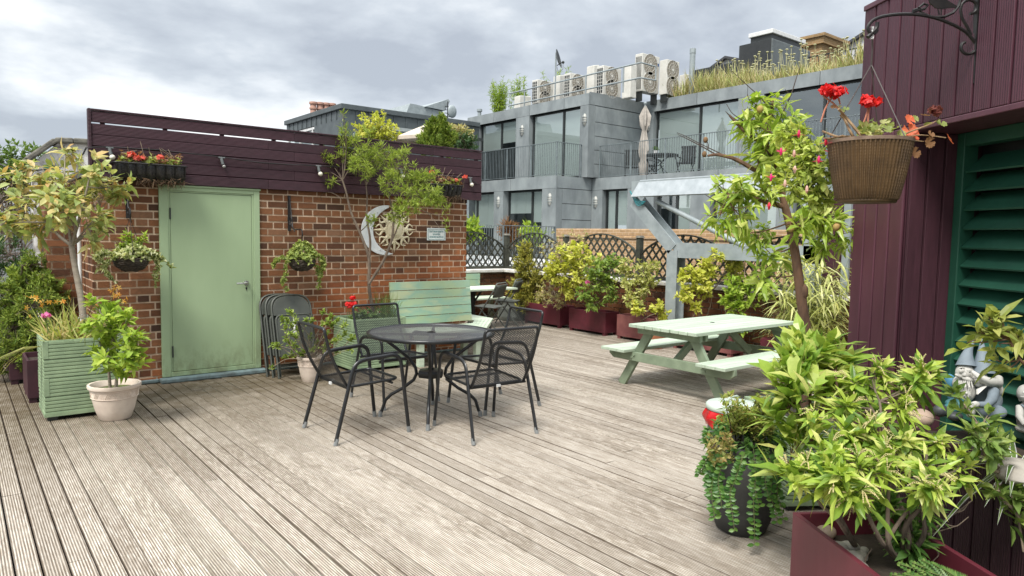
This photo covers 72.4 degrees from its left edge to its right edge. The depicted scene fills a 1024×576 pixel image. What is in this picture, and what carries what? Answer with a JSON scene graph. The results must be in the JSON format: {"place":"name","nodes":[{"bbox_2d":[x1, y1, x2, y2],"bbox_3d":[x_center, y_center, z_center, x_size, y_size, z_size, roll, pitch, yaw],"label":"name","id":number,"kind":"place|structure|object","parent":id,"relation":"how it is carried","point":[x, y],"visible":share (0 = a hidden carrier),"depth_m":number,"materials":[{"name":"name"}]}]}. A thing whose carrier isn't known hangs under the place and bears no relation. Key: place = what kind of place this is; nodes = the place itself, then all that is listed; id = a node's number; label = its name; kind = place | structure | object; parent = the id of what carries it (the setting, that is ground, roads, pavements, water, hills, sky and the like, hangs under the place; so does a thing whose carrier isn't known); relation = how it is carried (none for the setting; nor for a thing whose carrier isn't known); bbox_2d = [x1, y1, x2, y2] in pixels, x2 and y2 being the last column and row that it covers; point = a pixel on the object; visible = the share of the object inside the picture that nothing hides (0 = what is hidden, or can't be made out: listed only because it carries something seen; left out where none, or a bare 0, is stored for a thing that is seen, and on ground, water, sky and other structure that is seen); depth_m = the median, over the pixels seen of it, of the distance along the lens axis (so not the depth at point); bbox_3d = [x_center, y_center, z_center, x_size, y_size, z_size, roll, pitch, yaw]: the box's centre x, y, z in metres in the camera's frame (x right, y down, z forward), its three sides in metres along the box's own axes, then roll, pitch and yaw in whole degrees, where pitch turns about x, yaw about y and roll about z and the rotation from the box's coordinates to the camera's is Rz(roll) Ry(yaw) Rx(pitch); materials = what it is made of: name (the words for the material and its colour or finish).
{"place":"outdoors","nodes":[
{"label":"outdoors","id":0,"kind":"place"},
{"bbox_2d":[0,236,33,318],"bbox_3d":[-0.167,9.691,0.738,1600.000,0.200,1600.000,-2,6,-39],"label":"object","id":1,"kind":"structure","parent":0,"point":[29,246],"depth_m":265.09,"materials":[{"name":"concrete"}]},
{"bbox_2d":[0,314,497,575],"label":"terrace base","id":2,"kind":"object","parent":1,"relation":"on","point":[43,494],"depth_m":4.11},
{"bbox_2d":[0,137,46,252],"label":"shrub","id":3,"kind":"object","parent":2,"relation":"on","point":[9,153],"visible":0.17,"depth_m":10.64,"materials":[{"name":"green plant"}]},
{"bbox_2d":[22,137,87,316],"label":"rendered gable","id":4,"kind":"structure","parent":2,"relation":"on","point":[80,143],"depth_m":10.00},
{"bbox_2d":[466,225,554,267],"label":"terrace block","id":5,"kind":"structure","parent":1,"relation":"on","point":[482,260],"depth_m":22.33,"materials":[{"name":"white paint"}]},
{"bbox_2d":[0,315,836,575],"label":"deck","id":6,"kind":"structure","parent":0,"point":[245,475],"depth_m":4.59,"materials":[{"name":"wood"}]},
{"bbox_2d":[0,177,32,262],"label":"flowering bush","id":7,"kind":"object","parent":6,"relation":"on","point":[1,224],"visible":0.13,"depth_m":10.36,"materials":[{"name":"green plant"}]},
{"bbox_2d":[22,351,38,402],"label":"box planter","id":8,"kind":"object","parent":6,"relation":"on","point":[30,373],"visible":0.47,"depth_m":6.43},
{"bbox_2d":[0,247,71,375],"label":"shrub","id":9,"kind":"object","parent":8,"relation":"in","point":[29,280],"visible":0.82,"depth_m":7.22,"materials":[{"name":"green plant"}]},
{"bbox_2d":[39,182,79,329],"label":"brick pier","id":10,"kind":"structure","parent":6,"relation":"on","point":[58,264],"depth_m":7.53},
{"bbox_2d":[37,333,125,420],"bbox_3d":[-3.790,0.750,6.177,0.618,0.676,0.488,-2,6,-39],"label":"ribbed planter","id":11,"kind":"object","parent":6,"relation":"on","point":[65,378],"visible":0.53,"depth_m":5.92,"materials":[{"name":"green paint"}]},
{"bbox_2d":[0,285,134,373],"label":"crocosmia","id":12,"kind":"object","parent":11,"relation":"in","point":[63,328],"visible":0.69,"depth_m":5.99,"materials":[{"name":"green plant"}]},
{"bbox_2d":[0,137,138,317],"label":"leafy tree","id":13,"kind":"object","parent":11,"relation":"in","point":[66,202],"visible":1,"depth_m":5.82,"materials":[{"name":"green plant"}]},
{"bbox_2d":[86,378,141,420],"bbox_3d":[-3.390,0.961,5.977,0.410,0.300,0.410,-2,6,-39],"label":"clay pot","id":14,"kind":"object","parent":6,"relation":"on","point":[118,403],"visible":0.97,"depth_m":5.86,"materials":[{"name":"ceramic"}]},
{"bbox_2d":[72,293,154,387],"bbox_3d":[-3.216,0.462,5.647,0.598,0.854,0.494,3,5,19],"label":"leafy sapling","id":15,"kind":"object","parent":14,"relation":"on","point":[109,361],"visible":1,"depth_m":5.63,"materials":[{"name":"green plant"}]},
{"bbox_2d":[68,108,481,384],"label":"brick shed","id":16,"kind":"structure","parent":6,"relation":"on","point":[220,237],"depth_m":7.79,"materials":[{"name":"brick"}]},
{"bbox_2d":[121,190,143,255],"bbox_3d":[-3.775,-0.650,6.930,0.346,0.718,0.230,3,5,23],"label":"wall bracket","id":17,"kind":"object","parent":16,"relation":"attached to","point":[128,211],"depth_m":6.94,"materials":[{"name":"black metal"}]},
{"bbox_2d":[112,257,148,271],"bbox_3d":[-3.761,-0.229,6.910,0.332,0.139,0.332,-2,6,-39],"label":"hanging basket","id":18,"kind":"object","parent":17,"relation":"hanging from","point":[127,265],"visible":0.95,"depth_m":6.80,"materials":[{"name":"wicker"}]},
{"bbox_2d":[91,228,175,288],"bbox_3d":[-3.737,-0.296,6.918,0.756,0.614,0.397,-2,6,-39],"label":"ivy","id":19,"kind":"object","parent":18,"relation":"in","point":[125,250],"visible":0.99,"depth_m":6.84,"materials":[{"name":"green plant"}]},
{"bbox_2d":[110,161,189,189],"bbox_3d":[-3.603,-1.109,7.059,0.751,0.275,0.283,-2,6,-39],"label":"trough basket","id":20,"kind":"object","parent":16,"relation":"attached to","point":[159,174],"visible":0.98,"depth_m":7.01,"materials":[{"name":"black metal"}]},
{"bbox_2d":[116,141,182,164],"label":"geranium","id":21,"kind":"object","parent":20,"relation":"in","point":[128,156],"visible":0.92,"depth_m":7.02,"materials":[{"name":"red plant"}]},
{"bbox_2d":[169,192,252,371],"bbox_3d":[-3.260,-0.069,7.631,0.849,1.897,0.145,-2,6,-39],"label":"door","id":22,"kind":"structure","parent":16,"relation":"in","point":[211,234],"depth_m":7.62,"materials":[{"name":"green paint"}]},
{"bbox_2d":[0,146,477,186],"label":"festoon lights","id":23,"kind":"object","parent":16,"relation":"attached to","point":[113,157],"visible":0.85,"depth_m":7.55,"materials":[{"name":"black plastic"}]},
{"bbox_2d":[288,195,305,259],"bbox_3d":[-2.450,-0.690,7.997,0.334,0.738,0.236,2,4,10],"label":"wall bracket","id":24,"kind":"object","parent":16,"relation":"attached to","point":[290,225],"depth_m":8.09,"materials":[{"name":"black metal"}]},
{"bbox_2d":[288,259,315,271],"bbox_3d":[-2.399,-0.259,7.998,0.314,0.139,0.315,-2,6,-39],"label":"hanging basket","id":25,"kind":"object","parent":24,"relation":"hanging from","point":[302,265],"visible":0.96,"depth_m":7.89,"materials":[{"name":"wicker"}]},
{"bbox_2d":[270,239,326,291],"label":"ivy","id":26,"kind":"object","parent":25,"relation":"in","point":[299,249],"visible":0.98,"depth_m":7.92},
{"bbox_2d":[373,210,414,250],"bbox_3d":[-1.497,-0.745,8.966,0.632,0.592,0.114,-2,6,-39],"label":"sun ornament","id":27,"kind":"object","parent":16,"relation":"attached to","point":[387,229],"visible":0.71,"depth_m":8.95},
{"bbox_2d":[259,293,297,376],"bbox_3d":[-2.614,0.520,7.985,0.476,0.943,0.083,-2,-12,-37],"label":"folded chair","id":28,"kind":"object","parent":6,"relation":"on","point":[264,331],"visible":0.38,"depth_m":7.86,"materials":[{"name":"grey metal"}]},
{"bbox_2d":[270,294,315,378],"bbox_3d":[-2.453,0.530,7.896,0.476,0.943,0.083,-2,-12,-37],"label":"folded chair","id":29,"kind":"object","parent":6,"relation":"on","point":[300,305],"visible":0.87,"depth_m":7.86,"materials":[{"name":"grey metal"}]},
{"bbox_2d":[296,354,321,382],"bbox_3d":[-2.183,0.872,7.580,0.290,0.275,0.290,-2,6,-39],"label":"clay pot","id":30,"kind":"object","parent":6,"relation":"on","point":[308,372],"visible":0.63,"depth_m":7.48,"materials":[{"name":"ceramic"}]},
{"bbox_2d":[268,307,356,369],"bbox_3d":[-2.126,0.525,7.482,0.978,0.664,0.446,1,4,1],"label":"geranium","id":31,"kind":"object","parent":30,"relation":"in","point":[301,352],"visible":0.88,"depth_m":7.43,"materials":[{"name":"green plant"}]},
{"bbox_2d":[297,321,410,445],"bbox_3d":[-1.293,0.718,5.697,0.739,0.911,0.634,-2,6,-39],"label":"armchair","id":32,"kind":"object","parent":6,"relation":"on","point":[324,361],"visible":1,"depth_m":5.62,"materials":[{"name":"metal"}]},
{"bbox_2d":[333,313,405,371],"bbox_3d":[-1.717,0.644,8.434,0.698,0.616,0.528,-2,6,-39],"label":"ribbed planter","id":33,"kind":"object","parent":6,"relation":"on","point":[345,359],"visible":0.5,"depth_m":8.21,"materials":[{"name":"green paint"}]},
{"bbox_2d":[318,107,451,311],"bbox_3d":[-1.543,-0.872,8.320,1.706,2.554,0.788,1,4,4],"label":"bottlebrush tree","id":34,"kind":"object","parent":33,"relation":"in","point":[362,157],"visible":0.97,"depth_m":8.30,"materials":[{"name":"green plant"}]},
{"bbox_2d":[350,302,439,409],"bbox_3d":[-1.157,0.634,6.824,0.634,0.911,0.739,-3,6,-40],"label":"armchair","id":35,"kind":"object","parent":6,"relation":"on","point":[394,359],"visible":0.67,"depth_m":6.93,"materials":[{"name":"metal"}]},
{"bbox_2d":[366,323,494,430],"bbox_3d":[-0.716,0.760,6.176,1.118,0.766,1.118,1,4,-4],"label":"round table","id":36,"kind":"object","parent":6,"relation":"on","point":[429,373],"visible":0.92,"depth_m":6.13,"materials":[{"name":"metal"}]},
{"bbox_2d":[389,280,492,366],"bbox_3d":[-0.918,0.361,9.820,1.298,0.998,3.016,1,4,-1],"label":"corner bench","id":37,"kind":"object","parent":6,"relation":"on","point":[446,295],"visible":0.68,"depth_m":9.12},
{"bbox_2d":[433,325,538,445],"bbox_3d":[-0.205,0.732,5.763,0.634,0.911,0.739,-2,5,-35],"label":"armchair","id":38,"kind":"object","parent":6,"relation":"on","point":[495,383],"visible":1,"depth_m":5.57,"materials":[{"name":"metal"}]},
{"bbox_2d":[446,306,543,415],"bbox_3d":[-0.147,0.663,6.682,0.739,0.911,0.634,-2,6,-39],"label":"armchair","id":39,"kind":"object","parent":6,"relation":"on","point":[540,321],"visible":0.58,"depth_m":6.71,"materials":[{"name":"metal"}]},
{"bbox_2d":[497,297,523,320],"bbox_3d":[0.024,0.408,13.355,0.650,0.400,0.650,-2,6,-39],"label":"metal tub","id":40,"kind":"object","parent":6,"relation":"on","point":[503,316],"visible":0.23,"depth_m":13.11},
{"bbox_2d":[505,240,544,313],"bbox_3d":[0.268,-0.210,13.139,0.755,1.430,0.780,-2,6,-39],"label":"conifer","id":41,"kind":"object","parent":40,"relation":"in","point":[526,293],"visible":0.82,"depth_m":13.03,"materials":[{"name":"green plant"}]},
{"bbox_2d":[524,301,574,327],"bbox_3d":[0.669,0.476,12.703,0.350,0.385,0.970,-2,6,-39],"label":"box planter","id":42,"kind":"object","parent":6,"relation":"on","point":[557,317],"visible":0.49,"depth_m":12.40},
{"bbox_2d":[535,229,588,309],"bbox_3d":[0.774,-0.351,12.344,0.734,1.445,1.092,5,6,40],"label":"shrub","id":43,"kind":"object","parent":42,"relation":"on","point":[551,296],"visible":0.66,"depth_m":12.20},
{"bbox_2d":[542,240,601,307],"bbox_3d":[0.963,-0.198,11.773,1.042,1.234,0.830,5,6,44],"label":"shrub","id":44,"kind":"object","parent":42,"relation":"on","point":[552,269],"visible":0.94,"depth_m":11.64,"materials":[{"name":"green plant"}]},
{"bbox_2d":[569,307,618,335],"bbox_3d":[1.375,0.557,11.806,0.330,0.385,0.860,-2,6,-39],"label":"box planter","id":45,"kind":"object","parent":6,"relation":"on","point":[603,322],"visible":0.86,"depth_m":11.59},
{"bbox_2d":[574,252,626,312],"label":"shrub","id":46,"kind":"object","parent":45,"relation":"on","point":[602,276],"visible":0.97,"depth_m":11.15,"materials":[{"name":"green plant"}]},
{"bbox_2d":[617,313,657,338],"bbox_3d":[2.026,0.631,10.978,0.310,0.385,0.750,-2,6,-39],"label":"box planter","id":47,"kind":"object","parent":6,"relation":"on","point":[624,321],"visible":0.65,"depth_m":10.99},
{"bbox_2d":[612,257,661,321],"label":"shrub","id":48,"kind":"object","parent":47,"relation":"on","point":[644,283],"visible":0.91,"depth_m":10.55,"materials":[{"name":"green plant"}]},
{"bbox_2d":[465,268,849,353],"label":"wall","id":49,"kind":"structure","parent":6,"relation":"on","point":[491,276],"depth_m":11.27,"materials":[{"name":"brick"}]},
{"bbox_2d":[465,231,504,268],"bbox_3d":[-0.840,-0.745,13.869,1.764,0.751,0.050,-2,6,-39],"label":"trellis","id":50,"kind":"object","parent":49,"relation":"on","point":[500,266],"visible":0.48,"depth_m":14.08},
{"bbox_2d":[507,232,561,270],"bbox_3d":[0.449,-0.714,13.756,0.050,0.751,1.705,-2,6,-39],"label":"trellis","id":51,"kind":"object","parent":49,"relation":"on","point":[516,240],"visible":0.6,"depth_m":13.73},
{"bbox_2d":[569,233,635,277],"bbox_3d":[1.566,-0.589,12.363,0.050,0.751,1.705,-2,6,-39],"label":"trellis","id":52,"kind":"object","parent":49,"relation":"on","point":[613,237],"visible":0.56,"depth_m":12.17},
{"bbox_2d":[640,234,727,285],"bbox_3d":[2.683,-0.463,10.970,0.050,0.751,1.705,-2,6,-39],"label":"trellis","id":53,"kind":"object","parent":49,"relation":"on","point":[644,259],"visible":0.35,"depth_m":11.25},
{"bbox_2d":[821,191,854,295],"bbox_3d":[4.348,-0.571,8.628,0.090,1.358,1.134,-2,6,-39],"label":"timber screen","id":54,"kind":"object","parent":49,"relation":"on","point":[842,259],"visible":0.09,"depth_m":8.81,"materials":[{"name":"wood"}]},
{"bbox_2d":[601,314,793,397],"bbox_3d":[2.216,0.737,7.690,1.900,0.726,1.600,-2,6,-39],"label":"picnic table","id":55,"kind":"object","parent":6,"relation":"on","point":[696,334],"visible":0.87,"depth_m":7.40,"materials":[{"name":"green wood"}]},
{"bbox_2d":[673,333,744,356],"bbox_3d":[2.797,0.717,10.017,0.310,0.385,1.000,-2,6,-39],"label":"box planter","id":56,"kind":"object","parent":6,"relation":"on","point":[729,353],"visible":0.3,"depth_m":9.64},
{"bbox_2d":[672,247,745,317],"bbox_3d":[2.735,0.015,9.717,0.864,1.182,0.884,4,5,32],"label":"shrub","id":57,"kind":"object","parent":56,"relation":"on","point":[706,271],"visible":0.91,"depth_m":9.65,"materials":[{"name":"green plant"}]},
{"bbox_2d":[718,221,775,337],"bbox_3d":[3.176,-0.138,9.393,0.831,1.552,1.139,2,4,10],"label":"shrub","id":58,"kind":"object","parent":56,"relation":"in","point":[737,296],"visible":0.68,"depth_m":9.37,"materials":[{"name":"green plant"}]},
{"bbox_2d":[630,173,828,346],"bbox_3d":[2.853,-0.328,9.882,0.340,2.492,3.064,-2,6,-39],"label":"steel gantry","id":59,"kind":"object","parent":6,"relation":"on","point":[659,228],"visible":0.56,"depth_m":10.29,"materials":[{"name":"metal"}]},
{"bbox_2d":[702,395,760,438],"bbox_3d":[1.369,0.991,4.359,0.364,0.650,0.365,-2,6,-39],"label":"waste bin","id":60,"kind":"object","parent":6,"relation":"on","point":[709,412],"visible":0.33,"depth_m":4.30,"materials":[{"name":"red plastic"}]},
{"bbox_2d":[707,432,780,536],"bbox_3d":[1.284,1.099,3.905,0.392,0.500,0.392,-2,6,-39],"label":"tall pot","id":61,"kind":"object","parent":6,"relation":"on","point":[742,497],"visible":0.37,"depth_m":3.75,"materials":[{"name":"grey stone"}]},
{"bbox_2d":[704,428,737,467],"bbox_3d":[1.092,0.846,3.672,0.172,0.253,0.382,3,5,24],"label":"sedum","id":62,"kind":"object","parent":61,"relation":"in","point":[711,447],"visible":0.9,"depth_m":3.59,"materials":[{"name":"yellow plant"}]},
{"bbox_2d":[694,413,788,546],"bbox_3d":[1.254,0.983,3.826,0.477,0.624,0.658,2,5,18],"label":"periwinkle","id":63,"kind":"object","parent":61,"relation":"in","point":[713,476],"visible":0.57,"depth_m":3.57,"materials":[{"name":"green plant"}]},
{"bbox_2d":[711,390,776,445],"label":"azalea","id":64,"kind":"object","parent":61,"relation":"in","point":[741,421],"visible":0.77,"depth_m":3.68,"materials":[{"name":"green plant"}]},
{"bbox_2d":[744,396,840,509],"bbox_3d":[1.914,1.036,4.496,0.628,0.557,0.628,0,4,-6],"label":"ribbed planter","id":65,"kind":"object","parent":6,"relation":"on","point":[789,503],"visible":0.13,"depth_m":4.18,"materials":[{"name":"green paint"}]},
{"bbox_2d":[678,68,853,414],"bbox_3d":[1.579,-0.262,4.312,1.165,2.163,0.551,2,4,8],"label":"peach tree","id":66,"kind":"object","parent":65,"relation":"on","point":[819,225],"visible":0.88,"depth_m":4.24,"materials":[{"name":"green plant"}]},
{"bbox_2d":[746,312,898,480],"bbox_3d":[1.701,0.497,3.582,0.669,0.782,1.596,4,5,37],"label":"bay shrub","id":67,"kind":"object","parent":65,"relation":"on","point":[800,367],"visible":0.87,"depth_m":3.20,"materials":[{"name":"green plant"}]},
{"bbox_2d":[760,336,838,357],"bbox_3d":[3.682,0.842,9.003,0.320,0.320,0.900,-2,6,-39],"label":"box planter","id":68,"kind":"object","parent":6,"relation":"on","point":[764,341],"visible":0.1,"depth_m":9.19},
{"bbox_2d":[750,252,851,346],"bbox_3d":[3.589,0.263,8.392,1.390,1.400,2.246,3,5,20],"label":"dwarf bamboo","id":69,"kind":"object","parent":68,"relation":"in","point":[825,322],"visible":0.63,"depth_m":8.30,"materials":[{"name":"green plant"}]},
{"bbox_2d":[790,511,996,575],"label":"box planter","id":70,"kind":"object","parent":6,"relation":"on","point":[816,550],"visible":0.58,"depth_m":2.81,"materials":[{"name":"red paint"}]},
{"bbox_2d":[773,348,986,569],"bbox_3d":[1.426,0.688,2.742,0.914,0.832,0.666,-2,6,-39],"label":"pieris","id":71,"kind":"object","parent":70,"relation":"on","point":[832,477],"visible":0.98,"depth_m":2.67,"materials":[{"name":"green plant"}]},
{"bbox_2d":[889,557,965,575],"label":"fern","id":72,"kind":"object","parent":70,"relation":"in","point":[936,569],"visible":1,"depth_m":2.50,"materials":[{"name":"green plant"}]},
{"bbox_2d":[846,0,1023,510],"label":"timber building","id":73,"kind":"structure","parent":6,"relation":"on","point":[938,254],"depth_m":3.65,"materials":[{"name":"purple paint"}]},
{"bbox_2d":[866,0,979,83],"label":"iron bracket","id":74,"kind":"object","parent":73,"relation":"attached to","point":[940,4],"visible":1,"depth_m":3.17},
{"bbox_2d":[827,26,915,203],"bbox_3d":[1.638,-0.783,3.192,0.363,0.785,0.363,-2,6,-39],"label":"hanging pot","id":75,"kind":"object","parent":74,"relation":"hanging from","point":[870,169],"visible":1,"depth_m":3.09,"materials":[{"name":"wicker"}]},
{"bbox_2d":[762,117,840,218],"bbox_3d":[1.426,-0.604,3.411,0.400,0.535,0.515,2,5,16],"label":"fuchsia","id":76,"kind":"object","parent":75,"relation":"in","point":[807,171],"visible":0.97,"depth_m":3.45,"materials":[{"name":"green plant"}]},
{"bbox_2d":[818,83,952,157],"bbox_3d":[1.718,-0.765,3.201,0.647,0.341,0.228,0,5,-15],"label":"pelargonium","id":77,"kind":"object","parent":75,"relation":"in","point":[867,101],"visible":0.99,"depth_m":3.19,"materials":[{"name":"red plant"}]},
{"bbox_2d":[892,421,1023,575],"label":"raised planter","id":78,"kind":"object","parent":6,"relation":"on","point":[980,536],"visible":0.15,"depth_m":2.97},
{"bbox_2d":[888,409,1023,535],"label":"spider plant","id":79,"kind":"object","parent":78,"relation":"on","point":[988,478],"visible":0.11,"depth_m":2.74,"materials":[{"name":"green plant"}]},
{"bbox_2d":[933,339,1006,420],"bbox_3d":[2.133,0.429,3.250,0.365,0.378,0.228,-2,6,-39],"label":"gnome statue","id":80,"kind":"object","parent":78,"relation":"on","point":[969,368],"visible":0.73,"depth_m":3.24,"materials":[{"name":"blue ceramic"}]},
{"bbox_2d":[934,379,1023,551],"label":"hebe shrub","id":81,"kind":"object","parent":78,"relation":"on","point":[995,451],"visible":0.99,"depth_m":2.68,"materials":[{"name":"green plant"}]},
{"bbox_2d":[944,298,1023,397],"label":"oak leaf shrub","id":82,"kind":"object","parent":78,"relation":"on","point":[996,328],"visible":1,"depth_m":2.75,"materials":[{"name":"green plant"}]},
{"bbox_2d":[995,457,1023,485],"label":"plant pot","id":83,"kind":"object","parent":78,"relation":"on","point":[1016,476],"visible":0.66,"depth_m":2.71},
{"bbox_2d":[0,0,874,228],"label":"sky","id":84,"kind":"structure","parent":0,"point":[261,63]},
{"bbox_2d":[467,62,862,258],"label":"apartment building","id":85,"kind":"structure","parent":0,"point":[559,163],"depth_m":30.45,"materials":[{"name":"concrete"}]},
{"bbox_2d":[284,103,479,246],"bbox_3d":[-6.528,-5.209,34.949,7.337,6.098,6.607,-2,6,-39],"label":"penthouse","id":86,"kind":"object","parent":85,"relation":"on","point":[327,120],"visible":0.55,"depth_m":31.74,"materials":[{"name":"metal"}]},
{"bbox_2d":[388,99,449,117],"bbox_3d":[-4.776,-8.826,34.996,2.717,1.128,2.600,-2,6,-39],"label":"roof scoop","id":87,"kind":"object","parent":86,"relation":"on","point":[435,108],"visible":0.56,"depth_m":34.05,"materials":[{"name":"metal"}]},
{"bbox_2d":[475,193,493,254],"bbox_3d":[-1.690,-2.967,34.576,0.090,3.350,3.420,-2,6,-39],"label":"window","id":88,"kind":"structure","parent":85,"relation":"in","point":[484,208],"depth_m":34.04,"materials":[{"name":"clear glass"}]},
{"bbox_2d":[481,120,515,180],"bbox_3d":[-0.612,-6.815,35.358,0.090,3.040,3.110,-2,6,-39],"label":"window","id":89,"kind":"structure","parent":85,"relation":"in","point":[496,134],"depth_m":35.44,"materials":[{"name":"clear glass"}]},
{"bbox_2d":[487,75,514,111],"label":"roof bamboo","id":90,"kind":"object","parent":85,"relation":"on","point":[499,98],"visible":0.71,"depth_m":38.88,"materials":[{"name":"green plant"}]},
{"bbox_2d":[508,190,541,255],"bbox_3d":[0.684,-2.701,31.615,0.090,3.350,2.690,-2,6,-39],"label":"window","id":91,"kind":"structure","parent":85,"relation":"in","point":[519,201],"depth_m":31.55,"materials":[{"name":"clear glass"}]},
{"bbox_2d":[532,108,579,176],"bbox_3d":[2.068,-6.514,32.015,0.090,3.040,3.420,-2,6,-39],"label":"window","id":92,"kind":"structure","parent":85,"relation":"in","point":[561,126],"depth_m":31.99,"materials":[{"name":"clear glass"}]},
{"bbox_2d":[596,65,620,96],"bbox_3d":[4.290,-9.017,30.966,1.139,1.425,0.450,-2,6,-39],"label":"ac unit","id":93,"kind":"object","parent":85,"relation":"on","point":[608,77],"visible":0.9,"depth_m":30.71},
{"bbox_2d":[605,189,627,228],"bbox_3d":[4.542,-2.525,30.047,0.090,3.370,1.410,-2,6,-39],"label":"window","id":94,"kind":"structure","parent":85,"relation":"in","point":[617,215],"depth_m":30.04,"materials":[{"name":"clear glass"}]},
{"bbox_2d":[639,102,650,174],"bbox_3d":[5.517,-6.173,29.185,0.408,3.130,0.579,-2,6,-39],"label":"closed umbrella","id":95,"kind":"object","parent":85,"relation":"on","point":[645,117],"visible":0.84,"depth_m":29.06,"materials":[{"name":"fabric"}]},
{"bbox_2d":[635,53,659,104],"bbox_3d":[6.048,-9.356,31.333,1.167,2.107,0.450,-2,6,-39],"label":"ac unit","id":96,"kind":"object","parent":85,"relation":"on","point":[648,87],"visible":0.86,"depth_m":31.08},
{"bbox_2d":[659,59,678,102],"bbox_3d":[7.024,-9.201,31.302,0.879,1.836,0.450,-2,6,-39],"label":"ac unit","id":97,"kind":"object","parent":85,"relation":"on","point":[669,72],"visible":0.92,"depth_m":31.07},
{"bbox_2d":[655,99,738,173],"bbox_3d":[7.989,-6.318,30.382,0.090,3.100,4.360,-2,6,-39],"label":"window","id":98,"kind":"structure","parent":85,"relation":"in","point":[713,117],"depth_m":30.23,"materials":[{"name":"clear glass"}]},
{"bbox_2d":[695,55,770,79],"bbox_3d":[10.333,-9.444,33.216,0.200,2.383,4.007,-2,6,-39],"label":"railing","id":99,"kind":"object","parent":85,"relation":"on","point":[749,62],"visible":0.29,"depth_m":32.74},
{"bbox_2d":[714,194,775,229],"bbox_3d":[8.396,-2.093,25.241,0.090,3.370,2.660,-2,6,-39],"label":"window","id":100,"kind":"structure","parent":85,"relation":"in","point":[769,215],"depth_m":24.73,"materials":[{"name":"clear glass"}]},
{"bbox_2d":[739,28,809,75],"bbox_3d":[12.803,-10.215,34.250,3.439,3.849,1.774,-2,6,-39],"label":"rooftop hatch","id":101,"kind":"object","parent":85,"relation":"on","point":[770,40],"visible":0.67,"depth_m":33.09,"materials":[{"name":"white paint"}]},
{"bbox_2d":[715,29,864,83],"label":"roof wildflowers","id":102,"kind":"object","parent":85,"relation":"on","point":[780,57],"visible":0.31,"depth_m":28.16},
{"bbox_2d":[799,32,849,65],"bbox_3d":[16.691,-10.248,38.325,2.758,6.429,1.971,-2,6,-39],"label":"brick chimney","id":103,"kind":"object","parent":85,"relation":"on","point":[824,41],"visible":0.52,"depth_m":37.17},
{"bbox_2d":[556,229,801,285],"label":"yellow brick parapet","id":104,"kind":"structure","parent":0,"point":[628,235],"depth_m":19.35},
{"bbox_2d":[658,34,863,97],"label":"roof grass","id":105,"kind":"structure","parent":0,"point":[700,84],"depth_m":28.72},
{"bbox_3d":[-5.404,1.867,27.217,2.772,11.200,7.980,-2,6,-39],"label":"penthouse terrace","id":106,"kind":"object","parent":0,"visible":0},
{"bbox_2d":[351,109,401,151],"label":"shrub","id":107,"kind":"object","parent":106,"relation":"on","point":[385,133],"visible":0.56,"depth_m":23.78,"materials":[{"name":"yellow plant"}]},
{"bbox_2d":[413,114,445,155],"bbox_3d":[-2.717,-5.017,23.224,1.092,1.555,1.156,4,5,33],"label":"conifer","id":108,"kind":"object","parent":106,"relation":"on","point":[431,133],"visible":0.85,"depth_m":23.05,"materials":[{"name":"green plant"}]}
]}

